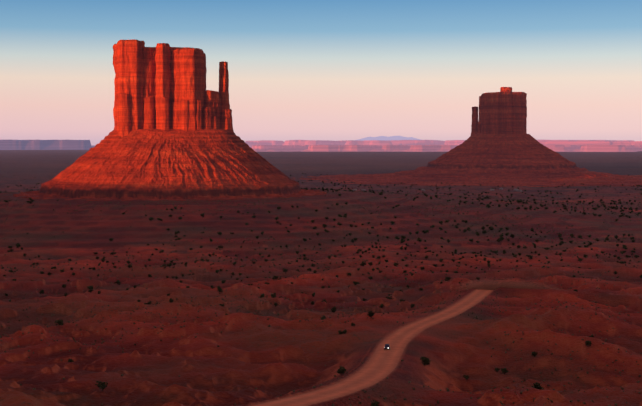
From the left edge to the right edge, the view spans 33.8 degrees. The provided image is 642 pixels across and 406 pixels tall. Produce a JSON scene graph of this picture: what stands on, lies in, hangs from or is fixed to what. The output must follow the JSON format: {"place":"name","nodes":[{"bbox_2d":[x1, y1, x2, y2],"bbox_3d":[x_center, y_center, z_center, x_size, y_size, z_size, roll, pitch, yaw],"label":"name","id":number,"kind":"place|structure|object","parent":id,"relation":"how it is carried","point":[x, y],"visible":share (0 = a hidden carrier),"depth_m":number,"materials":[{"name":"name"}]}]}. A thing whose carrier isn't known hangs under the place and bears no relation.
{"place":"outdoors","nodes":[
{"label":"outdoors","id":0,"kind":"place"},
{"bbox_2d":[113,39,233,136],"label":"butte","id":1,"kind":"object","parent":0,"point":[162,86],"depth_m":1729.94,"materials":[{"name":"red stone"}]},
{"bbox_2d":[0,145,641,405],"bbox_3d":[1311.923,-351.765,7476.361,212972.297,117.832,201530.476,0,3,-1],"label":"ground","id":2,"kind":"structure","parent":0,"point":[279,356],"depth_m":654.28,"materials":[{"name":"soil"}]},
{"bbox_2d":[0,140,92,149],"bbox_3d":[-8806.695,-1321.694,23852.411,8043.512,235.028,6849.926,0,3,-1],"label":"mesa","id":3,"kind":"structure","parent":2,"relation":"on","point":[45,144],"depth_m":22579.21,"materials":[{"name":"purple stone"}]},
{"bbox_2d":[12,128,326,200],"bbox_3d":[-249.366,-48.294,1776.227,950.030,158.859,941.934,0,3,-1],"label":"talus slope","id":4,"kind":"structure","parent":2,"relation":"on","point":[155,164],"depth_m":1662.12,"materials":[{"name":"red stone"}]},
{"bbox_2d":[0,173,641,249],"bbox_3d":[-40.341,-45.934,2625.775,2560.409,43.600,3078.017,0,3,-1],"label":"desert shrubs","id":5,"kind":"object","parent":2,"relation":"on","point":[402,240],"visible":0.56,"depth_m":1473.97,"materials":[{"name":"green plant"}]},
{"bbox_2d":[0,273,641,405],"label":"sagebrush","id":6,"kind":"object","parent":2,"relation":"on","point":[413,388],"visible":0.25,"depth_m":483.61,"materials":[{"name":"green plant"}]},
{"bbox_2d":[0,189,641,280],"bbox_3d":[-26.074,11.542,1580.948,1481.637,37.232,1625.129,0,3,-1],"label":"sagebrush","id":7,"kind":"object","parent":2,"relation":"on","point":[354,226],"visible":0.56,"depth_m":1217.53,"materials":[{"name":"green plant"}]},
{"bbox_2d":[1,241,641,405],"bbox_3d":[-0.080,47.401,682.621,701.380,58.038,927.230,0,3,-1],"label":"desert shrubs","id":8,"kind":"object","parent":2,"relation":"on","point":[341,370],"visible":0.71,"depth_m":852.98,"materials":[{"name":"green plant"}]},
{"bbox_2d":[352,188,521,191],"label":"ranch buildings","id":9,"kind":"structure","parent":2,"relation":"on","point":[518,190],"depth_m":2691.25,"materials":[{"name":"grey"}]},
{"bbox_2d":[245,140,633,147],"bbox_3d":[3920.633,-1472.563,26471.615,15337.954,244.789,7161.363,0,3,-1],"label":"mesa","id":10,"kind":"structure","parent":2,"relation":"on","point":[360,142],"depth_m":26598.68,"materials":[{"name":"stone"}]},
{"bbox_2d":[252,145,641,151],"bbox_3d":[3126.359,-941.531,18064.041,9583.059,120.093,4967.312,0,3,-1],"label":"mesa","id":11,"kind":"structure","parent":2,"relation":"on","point":[426,148],"depth_m":17387.12,"materials":[{"name":"stone"}]},
{"bbox_2d":[291,133,641,186],"bbox_3d":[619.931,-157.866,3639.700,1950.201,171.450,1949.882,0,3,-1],"label":"talus slope","id":12,"kind":"structure","parent":2,"relation":"on","point":[521,160],"depth_m":3444.67,"materials":[{"name":"red stone"}]},
{"bbox_2d":[538,141,641,144],"bbox_3d":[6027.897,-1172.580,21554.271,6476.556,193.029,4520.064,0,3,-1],"label":"mesa","id":13,"kind":"structure","parent":2,"relation":"on","point":[588,143],"depth_m":20587.64,"materials":[{"name":"pink stone"}]},
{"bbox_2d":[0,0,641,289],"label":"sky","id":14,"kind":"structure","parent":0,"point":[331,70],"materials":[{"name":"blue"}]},
{"bbox_2d":[254,289,492,405],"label":"dirt road","id":15,"kind":"structure","parent":0,"point":[382,363],"depth_m":361.27,"materials":[{"name":"brown soil"}]},
{"bbox_2d":[358,136,420,140],"bbox_3d":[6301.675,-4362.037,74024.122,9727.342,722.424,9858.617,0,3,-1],"label":"mountain","id":16,"kind":"structure","parent":0,"point":[385,138],"depth_m":73573.49,"materials":[{"name":"purple stone"}]},
{"bbox_2d":[471,87,526,135],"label":"butte","id":17,"kind":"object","parent":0,"point":[503,110],"depth_m":3585.28,"materials":[{"name":"red stone"}]}
]}

